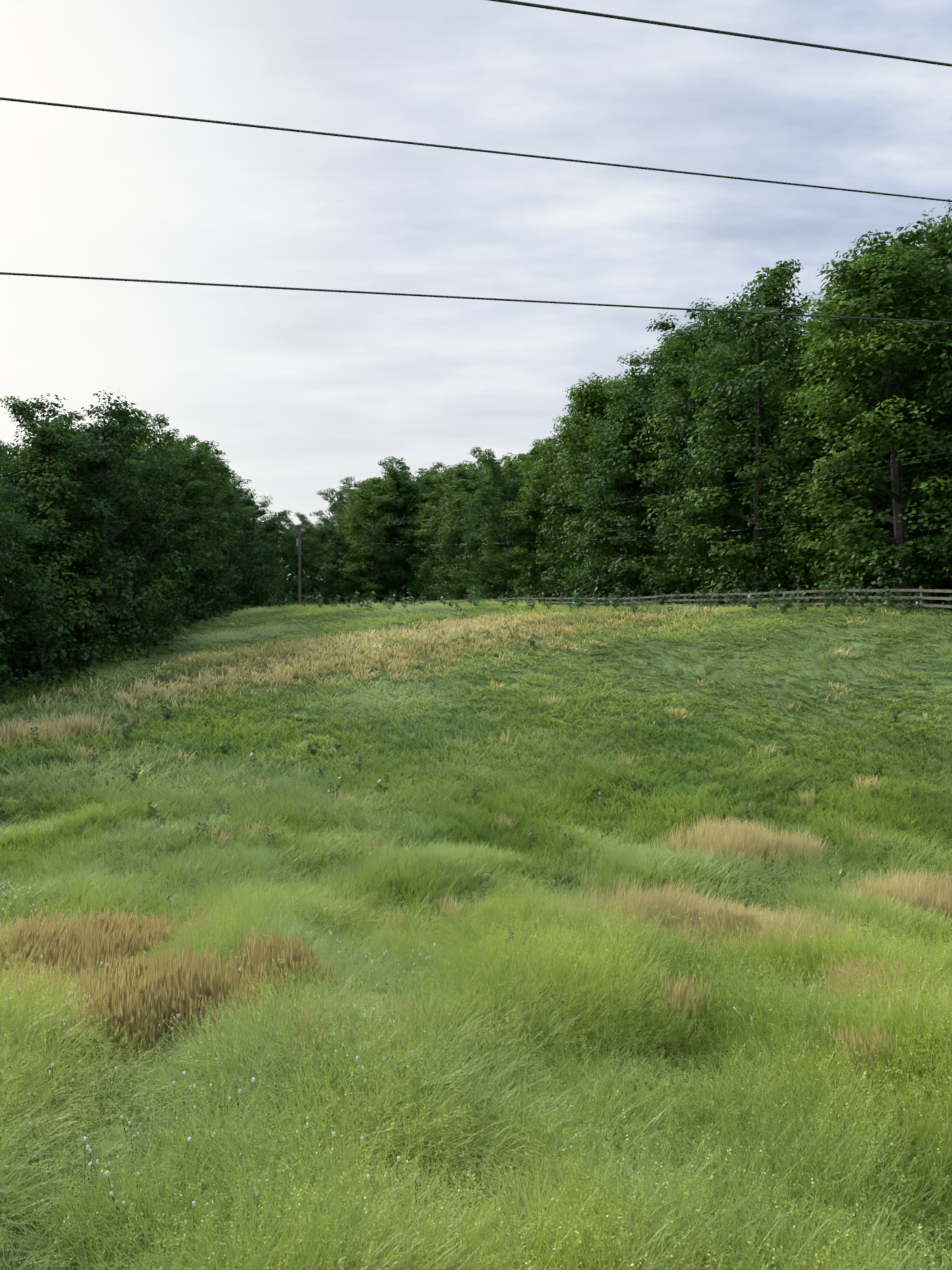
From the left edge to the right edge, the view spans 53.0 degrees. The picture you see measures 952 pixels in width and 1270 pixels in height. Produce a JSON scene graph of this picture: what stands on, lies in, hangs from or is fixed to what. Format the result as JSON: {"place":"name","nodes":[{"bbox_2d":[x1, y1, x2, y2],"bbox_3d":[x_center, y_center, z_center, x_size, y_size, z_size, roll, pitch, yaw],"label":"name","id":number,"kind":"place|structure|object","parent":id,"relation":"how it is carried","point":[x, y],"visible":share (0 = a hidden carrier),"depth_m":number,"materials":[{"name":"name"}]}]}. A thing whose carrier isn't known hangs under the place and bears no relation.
{"place":"outdoors","nodes":[
{"label":"outdoors","id":0,"kind":"place"},
{"bbox_2d":[449,550,494,601],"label":"bush","id":1,"kind":"object","parent":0,"point":[457,575],"visible":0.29,"depth_m":126.81,"materials":[{"name":"green plant"}]},
{"bbox_2d":[0,599,951,1269],"bbox_3d":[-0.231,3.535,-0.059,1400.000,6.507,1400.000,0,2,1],"label":"ground","id":2,"kind":"structure","parent":0,"point":[856,642],"depth_m":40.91,"materials":[{"name":"green plant"}]},
{"bbox_2d":[0,475,40,686],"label":"tree","id":3,"kind":"object","parent":2,"relation":"on","point":[2,587],"visible":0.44,"depth_m":52.79,"materials":[{"name":"green plant"}]},
{"bbox_2d":[0,441,40,667],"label":"tree","id":4,"kind":"object","parent":2,"relation":"on","point":[11,574],"visible":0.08,"depth_m":58.83,"materials":[{"name":"green plant"}]},
{"bbox_2d":[0,440,66,705],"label":"tree","id":5,"kind":"object","parent":2,"relation":"on","point":[10,632],"visible":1,"depth_m":49.79,"materials":[{"name":"green plant"}]},
{"bbox_2d":[0,585,102,688],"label":"bush","id":6,"kind":"object","parent":2,"relation":"on","point":[43,675],"visible":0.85,"depth_m":53.61,"materials":[{"name":"green plant"}]},
{"bbox_2d":[4,451,122,625],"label":"tree","id":7,"kind":"object","parent":2,"relation":"on","point":[60,546],"depth_m":69.88,"materials":[{"name":"green plant"}]},
{"bbox_2d":[0,409,128,659],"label":"tree","id":8,"kind":"object","parent":2,"relation":"on","point":[73,432],"visible":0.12,"depth_m":64.20,"materials":[{"name":"green plant"}]},
{"bbox_2d":[0,396,130,676],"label":"tree","id":9,"kind":"object","parent":2,"relation":"on","point":[47,439],"visible":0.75,"depth_m":57.52,"materials":[{"name":"green plant"}]},
{"bbox_2d":[23,601,137,678],"bbox_3d":[-23.701,0.237,57.377,5.722,4.611,5.469,0,2,13],"label":"bush","id":10,"kind":"object","parent":2,"relation":"on","point":[95,643],"visible":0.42,"depth_m":56.66,"materials":[{"name":"green plant"}]},
{"bbox_2d":[30,550,172,666],"bbox_3d":[-23.631,-1.652,60.045,7.447,7.338,7.118,0,2,13],"label":"bush","id":11,"kind":"object","parent":2,"relation":"on","point":[118,573],"visible":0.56,"depth_m":59.94,"materials":[{"name":"green plant"}]},
{"bbox_2d":[0,390,208,655],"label":"tree","id":12,"kind":"object","parent":2,"relation":"on","point":[109,431],"visible":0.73,"depth_m":61.57,"materials":[{"name":"green plant"}]},
{"bbox_2d":[60,466,158,646],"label":"tree","id":13,"kind":"object","parent":2,"relation":"on","point":[142,534],"visible":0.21,"depth_m":67.73,"materials":[{"name":"green plant"}]},
{"bbox_2d":[47,419,185,639],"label":"tree","id":14,"kind":"object","parent":2,"relation":"on","point":[163,494],"visible":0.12,"depth_m":71.18,"materials":[{"name":"green plant"}]},
{"bbox_2d":[84,599,158,654],"bbox_3d":[-23.788,-0.505,63.863,5.025,3.848,5.258,-1,2,-19],"label":"bush","id":15,"kind":"object","parent":2,"relation":"on","point":[124,639],"visible":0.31,"depth_m":63.30,"materials":[{"name":"green plant"}]},
{"bbox_2d":[114,590,183,646],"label":"bush","id":16,"kind":"object","parent":2,"relation":"on","point":[167,621],"visible":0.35,"depth_m":67.60,"materials":[{"name":"green plant"}]},
{"bbox_2d":[115,567,187,639],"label":"bush","id":17,"kind":"object","parent":2,"relation":"on","point":[172,601],"visible":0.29,"depth_m":70.60,"materials":[{"name":"green plant"}]},
{"bbox_2d":[134,566,209,633],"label":"bush","id":18,"kind":"object","parent":2,"relation":"on","point":[182,608],"visible":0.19,"depth_m":73.74,"materials":[{"name":"green plant"}]},
{"bbox_2d":[132,450,225,622],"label":"tree","id":19,"kind":"object","parent":2,"relation":"on","point":[183,485],"visible":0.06,"depth_m":82.32,"materials":[{"name":"green plant"}]},
{"bbox_2d":[116,409,246,625],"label":"tree","id":20,"kind":"object","parent":2,"relation":"on","point":[193,459],"visible":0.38,"depth_m":76.88,"materials":[{"name":"green plant"}]},
{"bbox_2d":[150,437,224,606],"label":"tree","id":21,"kind":"object","parent":2,"relation":"on","point":[187,441],"visible":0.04,"depth_m":97.51,"materials":[{"name":"green plant"}]},
{"bbox_2d":[163,545,233,625],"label":"bush","id":22,"kind":"object","parent":2,"relation":"on","point":[201,587],"visible":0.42,"depth_m":76.66,"materials":[{"name":"green plant"}]},
{"bbox_2d":[161,542,243,621],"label":"bush","id":23,"kind":"object","parent":2,"relation":"on","point":[230,596],"visible":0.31,"depth_m":80.75,"materials":[{"name":"green plant"}]},
{"bbox_2d":[174,449,249,610],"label":"tree","id":24,"kind":"object","parent":2,"relation":"on","point":[219,468],"visible":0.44,"depth_m":86.88,"materials":[{"name":"green plant"}]},
{"bbox_2d":[181,537,248,613],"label":"bush","id":25,"kind":"object","parent":2,"relation":"on","point":[235,601],"visible":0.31,"depth_m":84.57,"materials":[{"name":"green plant"}]},
{"bbox_2d":[195,506,271,609],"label":"tree","id":26,"kind":"object","parent":2,"relation":"on","point":[261,560],"visible":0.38,"depth_m":87.44,"materials":[{"name":"green plant"}]},
{"bbox_2d":[212,482,263,603],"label":"tree","id":27,"kind":"object","parent":2,"relation":"on","point":[238,491],"visible":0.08,"depth_m":150.62,"materials":[{"name":"green plant"}]},
{"bbox_2d":[215,463,265,596],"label":"tree","id":28,"kind":"object","parent":2,"relation":"on","point":[245,492],"visible":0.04,"depth_m":165.41,"materials":[{"name":"green plant"}]},
{"bbox_2d":[217,550,288,608],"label":"bush","id":29,"kind":"object","parent":2,"relation":"on","point":[255,588],"visible":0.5,"depth_m":90.35,"materials":[{"name":"green plant"}]},
{"bbox_2d":[213,489,297,608],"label":"tree","id":30,"kind":"object","parent":2,"relation":"on","point":[253,511],"visible":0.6,"depth_m":91.81,"materials":[{"name":"green plant"}]},
{"bbox_2d":[235,540,287,606],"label":"tree","id":31,"kind":"object","parent":2,"relation":"on","point":[273,572],"visible":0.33,"depth_m":97.51,"materials":[{"name":"green plant"}]},
{"bbox_2d":[246,510,297,605],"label":"tree","id":32,"kind":"object","parent":2,"relation":"on","point":[282,515],"visible":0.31,"depth_m":148.74,"materials":[{"name":"green plant"}]},
{"bbox_2d":[290,523,308,604],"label":"utility pole","id":33,"kind":"object","parent":2,"relation":"on","point":[298,542],"visible":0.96,"depth_m":117.90,"materials":[{"name":"brown wood"}]},
{"bbox_2d":[0,0,951,576],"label":"power lines","id":34,"kind":"object","parent":33,"relation":"attached to","point":[524,156],"visible":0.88,"depth_m":8.99,"materials":[{"name":"grey metal"}]},
{"bbox_2d":[268,522,331,605],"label":"tree","id":35,"kind":"object","parent":2,"relation":"on","point":[314,542],"visible":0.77,"depth_m":148.01,"materials":[{"name":"green plant"}]},
{"bbox_2d":[282,512,341,605],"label":"tree","id":36,"kind":"object","parent":2,"relation":"on","point":[302,517],"visible":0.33,"depth_m":163.02,"materials":[{"name":"green plant"}]},
{"bbox_2d":[302,488,369,603],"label":"tree","id":37,"kind":"object","parent":2,"relation":"on","point":[338,505],"visible":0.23,"depth_m":167.27,"materials":[{"name":"green plant"}]},
{"bbox_2d":[317,526,361,605],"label":"tree","id":38,"kind":"object","parent":2,"relation":"on","point":[333,543],"visible":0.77,"depth_m":154.53,"materials":[{"name":"green plant"}]},
{"bbox_2d":[317,476,369,571],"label":"tree","id":39,"kind":"object","parent":2,"relation":"on","point":[347,485],"visible":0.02,"depth_m":195.33,"materials":[{"name":"green plant"}]},
{"bbox_2d":[324,474,400,602],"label":"tree","id":40,"kind":"object","parent":2,"relation":"on","point":[349,494],"visible":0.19,"depth_m":160.91,"materials":[{"name":"green plant"}]},
{"bbox_2d":[336,477,412,602],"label":"tree","id":41,"kind":"object","parent":2,"relation":"on","point":[369,515],"visible":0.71,"depth_m":151.54,"materials":[{"name":"green plant"}]},
{"bbox_2d":[354,498,414,597],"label":"tree","id":42,"kind":"object","parent":2,"relation":"on","point":[367,535],"visible":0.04,"depth_m":156.86,"materials":[{"name":"green plant"}]},
{"bbox_2d":[369,464,431,602],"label":"tree","id":43,"kind":"object","parent":2,"relation":"on","point":[392,494],"visible":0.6,"depth_m":150.07,"materials":[{"name":"green plant"}]},
{"bbox_2d":[367,456,439,593],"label":"tree","id":44,"kind":"object","parent":2,"relation":"on","point":[402,463],"visible":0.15,"depth_m":159.38,"materials":[{"name":"green plant"}]},
{"bbox_2d":[377,471,430,602],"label":"tree","id":45,"kind":"object","parent":2,"relation":"on","point":[416,495],"visible":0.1,"depth_m":152.78,"materials":[{"name":"green plant"}]},
{"bbox_2d":[404,488,440,600],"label":"tree","id":46,"kind":"object","parent":2,"relation":"on","point":[437,499],"visible":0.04,"depth_m":150.08,"materials":[{"name":"green plant"}]},
{"bbox_2d":[403,469,455,600],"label":"tree","id":47,"kind":"object","parent":2,"relation":"on","point":[422,496],"visible":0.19,"depth_m":147.28,"materials":[{"name":"green plant"}]},
{"bbox_2d":[417,543,454,600],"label":"bush","id":48,"kind":"object","parent":2,"relation":"on","point":[426,574],"visible":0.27,"depth_m":140.11,"materials":[{"name":"green plant"}]},
{"bbox_2d":[413,473,468,599],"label":"tree","id":49,"kind":"object","parent":2,"relation":"on","point":[428,505],"visible":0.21,"depth_m":142.63,"materials":[{"name":"green plant"}]},
{"bbox_2d":[420,461,479,596],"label":"tree","id":50,"kind":"object","parent":2,"relation":"on","point":[439,562],"visible":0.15,"depth_m":140.83,"materials":[{"name":"green plant"}]},
{"bbox_2d":[429,545,472,602],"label":"bush","id":51,"kind":"object","parent":2,"relation":"on","point":[444,578],"visible":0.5,"depth_m":131.32,"materials":[{"name":"green plant"}]},
{"bbox_2d":[429,467,492,601],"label":"tree","id":52,"kind":"object","parent":2,"relation":"on","point":[445,548],"visible":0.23,"depth_m":133.15,"materials":[{"name":"green plant"}]},
{"bbox_2d":[435,468,501,602],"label":"tree","id":53,"kind":"object","parent":2,"relation":"on","point":[463,492],"visible":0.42,"depth_m":130.06,"materials":[{"name":"green plant"}]},
{"bbox_2d":[0,574,951,1268],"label":"field weeds","id":54,"kind":"object","parent":2,"relation":"on","point":[578,602],"visible":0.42,"depth_m":35.91,"materials":[{"name":"green plant"}]},
{"bbox_2d":[459,468,529,601],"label":"tree","id":55,"kind":"object","parent":2,"relation":"on","point":[476,519],"visible":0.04,"depth_m":124.42,"materials":[{"name":"green plant"}]},
{"bbox_2d":[470,537,527,600],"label":"bush","id":56,"kind":"object","parent":2,"relation":"on","point":[485,585],"visible":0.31,"depth_m":116.73,"materials":[{"name":"green plant"}]},
{"bbox_2d":[453,454,547,601],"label":"tree","id":57,"kind":"object","parent":2,"relation":"on","point":[495,472],"visible":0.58,"depth_m":113.75,"materials":[{"name":"green plant"}]},
{"bbox_2d":[478,452,542,597],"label":"tree","id":58,"kind":"object","parent":2,"relation":"on","point":[511,469],"visible":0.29,"depth_m":118.82,"materials":[{"name":"green plant"}]},
{"bbox_2d":[467,437,561,575],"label":"tree","id":59,"kind":"object","parent":2,"relation":"on","point":[531,451],"depth_m":131.49,"materials":[{"name":"green plant"}]},
{"bbox_2d":[515,551,556,603],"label":"bush","id":60,"kind":"object","parent":2,"relation":"on","point":[535,584],"visible":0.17,"depth_m":107.62,"materials":[{"name":"green plant"}]},
{"bbox_2d":[509,471,571,599],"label":"tree","id":61,"kind":"object","parent":2,"relation":"on","point":[530,528],"visible":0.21,"depth_m":109.83,"materials":[{"name":"green plant"}]},
{"bbox_2d":[517,541,564,604],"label":"bush","id":62,"kind":"object","parent":2,"relation":"on","point":[543,551],"visible":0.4,"depth_m":104.53,"materials":[{"name":"green plant"}]},
{"bbox_2d":[501,439,590,601],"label":"tree","id":63,"kind":"object","parent":2,"relation":"on","point":[542,476],"visible":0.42,"depth_m":106.70,"materials":[{"name":"green plant"}]},
{"bbox_2d":[542,545,592,601],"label":"bush","id":64,"kind":"object","parent":2,"relation":"on","point":[553,576],"visible":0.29,"depth_m":99.41,"materials":[{"name":"green plant"}]},
{"bbox_2d":[535,444,616,604],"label":"tree","id":65,"kind":"object","parent":2,"relation":"on","point":[564,539],"visible":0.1,"depth_m":102.45,"materials":[{"name":"green plant"}]},
{"bbox_2d":[557,557,598,604],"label":"bush","id":66,"kind":"object","parent":2,"relation":"on","point":[577,565],"visible":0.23,"depth_m":95.90,"materials":[{"name":"green plant"}]},
{"bbox_2d":[566,545,628,605],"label":"bush","id":67,"kind":"object","parent":2,"relation":"on","point":[599,554],"visible":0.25,"depth_m":92.34,"materials":[{"name":"green plant"}]},
{"bbox_2d":[538,384,657,604],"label":"tree","id":68,"kind":"object","parent":2,"relation":"on","point":[560,485],"visible":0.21,"depth_m":98.67,"materials":[{"name":"green plant"}]},
{"bbox_2d":[552,372,659,604],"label":"tree","id":69,"kind":"object","parent":2,"relation":"on","point":[595,392],"visible":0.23,"depth_m":94.37,"materials":[{"name":"green plant"}]},
{"bbox_2d":[568,400,671,606],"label":"tree","id":70,"kind":"object","parent":2,"relation":"on","point":[621,479],"visible":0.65,"depth_m":87.87,"materials":[{"name":"green plant"}]},
{"bbox_2d":[572,351,679,573],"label":"tree","id":71,"kind":"object","parent":2,"relation":"on","point":[637,386],"visible":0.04,"depth_m":99.23,"materials":[{"name":"green plant"}]},
{"bbox_2d":[600,557,666,606],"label":"bush","id":72,"kind":"object","parent":2,"relation":"on","point":[624,592],"visible":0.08,"depth_m":86.02,"materials":[{"name":"green plant"}]},
{"bbox_2d":[562,351,750,603],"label":"tree","id":73,"kind":"object","parent":2,"relation":"on","point":[624,567],"visible":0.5,"depth_m":83.93,"materials":[{"name":"green plant"}]},
{"bbox_2d":[631,548,692,605],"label":"bush","id":74,"kind":"object","parent":2,"relation":"on","point":[636,590],"visible":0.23,"depth_m":83.55,"materials":[{"name":"green plant"}]},
{"bbox_2d":[638,537,707,605],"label":"bush","id":75,"kind":"object","parent":2,"relation":"on","point":[651,590],"visible":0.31,"depth_m":79.93,"materials":[{"name":"green plant"}]},
{"bbox_2d":[612,297,751,605],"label":"tree","id":76,"kind":"object","parent":2,"relation":"on","point":[659,359],"visible":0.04,"depth_m":93.78,"materials":[{"name":"green plant"}]},
{"bbox_2d":[415,586,951,612],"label":"fence","id":77,"kind":"object","parent":2,"relation":"on","point":[921,590],"visible":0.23,"depth_m":58.95,"materials":[{"name":"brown wood"}]},
{"bbox_2d":[652,522,744,602],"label":"bush","id":78,"kind":"object","parent":2,"relation":"on","point":[670,558],"visible":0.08,"depth_m":76.77,"materials":[{"name":"green plant"}]},
{"bbox_2d":[622,339,776,606],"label":"tree","id":79,"kind":"object","parent":2,"relation":"on","point":[676,352],"visible":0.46,"depth_m":78.53,"materials":[{"name":"green plant"}]},
{"bbox_2d":[637,302,775,598],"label":"tree","id":80,"kind":"object","parent":2,"relation":"on","point":[708,342],"visible":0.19,"depth_m":86.88,"materials":[{"name":"green plant"}]},
{"bbox_2d":[657,340,782,603],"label":"tree","id":81,"kind":"object","parent":2,"relation":"on","point":[685,459],"visible":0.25,"depth_m":74.80,"materials":[{"name":"green plant"}]},
{"bbox_2d":[671,490,769,603],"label":"tree","id":82,"kind":"object","parent":2,"relation":"on","point":[741,521],"visible":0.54,"depth_m":74.08,"materials":[{"name":"green plant"}]},
{"bbox_2d":[680,323,801,600],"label":"tree","id":83,"kind":"object","parent":2,"relation":"on","point":[773,348],"visible":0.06,"depth_m":87.38,"materials":[{"name":"green plant"}]},
{"bbox_2d":[664,259,841,602],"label":"tree","id":84,"kind":"object","parent":2,"relation":"on","point":[759,362],"visible":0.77,"depth_m":68.69,"materials":[{"name":"green plant"}]},
{"bbox_2d":[716,549,795,602],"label":"bush","id":85,"kind":"object","parent":2,"relation":"on","point":[742,581],"visible":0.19,"depth_m":70.90,"materials":[{"name":"green plant"}]},
{"bbox_2d":[709,374,810,601],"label":"tree","id":86,"kind":"object","parent":2,"relation":"on","point":[732,475],"visible":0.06,"depth_m":79.89,"materials":[{"name":"green plant"}]},
{"bbox_2d":[741,538,834,607],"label":"bush","id":87,"kind":"object","parent":2,"relation":"on","point":[765,576],"visible":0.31,"depth_m":66.89,"materials":[{"name":"green plant"}]},
{"bbox_2d":[741,304,885,600],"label":"tree","id":88,"kind":"object","parent":2,"relation":"on","point":[766,439],"depth_m":76.62,"materials":[{"name":"green plant"}]},
{"bbox_2d":[746,318,889,607],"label":"tree","id":89,"kind":"object","parent":2,"relation":"on","point":[776,536],"visible":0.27,"depth_m":66.76,"materials":[{"name":"green plant"}]},
{"bbox_2d":[786,532,854,606],"bbox_3d":[23.462,-4.122,63.824,5.122,5.790,5.577,-1,2,-36],"label":"bush","id":90,"kind":"object","parent":2,"relation":"on","point":[815,576],"visible":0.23,"depth_m":64.16,"materials":[{"name":"green plant"}]},
{"bbox_2d":[761,234,951,601],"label":"tree","id":91,"kind":"object","parent":2,"relation":"on","point":[812,419],"visible":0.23,"depth_m":60.93,"materials":[{"name":"green plant"}]},
{"bbox_2d":[782,219,951,609],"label":"tree","id":92,"kind":"object","parent":2,"relation":"on","point":[895,281],"visible":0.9,"depth_m":55.19,"materials":[{"name":"green plant"}]},
{"bbox_2d":[807,529,931,608],"bbox_3d":[24.947,-4.031,61.079,7.346,5.763,7.022,0,2,12],"label":"bush","id":93,"kind":"object","parent":2,"relation":"on","point":[833,572],"visible":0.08,"depth_m":60.43,"materials":[{"name":"green plant"}]},
{"bbox_2d":[807,207,951,595],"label":"tree","id":94,"kind":"object","parent":2,"relation":"on","point":[940,254],"visible":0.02,"depth_m":66.19,"materials":[{"name":"green plant"}]},
{"bbox_2d":[864,516,951,603],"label":"bush","id":95,"kind":"object","parent":2,"relation":"on","point":[913,566],"visible":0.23,"depth_m":57.55,"materials":[{"name":"green plant"}]},
{"bbox_2d":[866,216,951,593],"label":"tree","id":96,"kind":"object","parent":2,"relation":"on","point":[944,228],"visible":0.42,"depth_m":56.59,"materials":[{"name":"green plant"}]},
{"bbox_2d":[878,297,951,595],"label":"tree","id":97,"kind":"object","parent":2,"relation":"on","point":[934,423],"visible":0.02,"depth_m":63.07,"materials":[{"name":"green plant"}]},
{"bbox_2d":[897,199,951,578],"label":"tree","id":98,"kind":"object","parent":2,"relation":"on","point":[936,449],"visible":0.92,"depth_m":52.70,"materials":[{"name":"green plant"}]},
{"bbox_2d":[899,541,951,611],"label":"bush","id":99,"kind":"object","parent":2,"relation":"on","point":[929,585],"visible":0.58,"depth_m":54.77,"materials":[{"name":"green plant"}]},
{"bbox_2d":[911,533,951,610],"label":"bush","id":100,"kind":"object","parent":2,"relation":"on","point":[939,595],"visible":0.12,"depth_m":60.63,"materials":[{"name":"green plant"}]},
{"bbox_2d":[0,0,951,605],"label":"sky","id":101,"kind":"structure","parent":0,"point":[302,392],"materials":[{"name":"white"}]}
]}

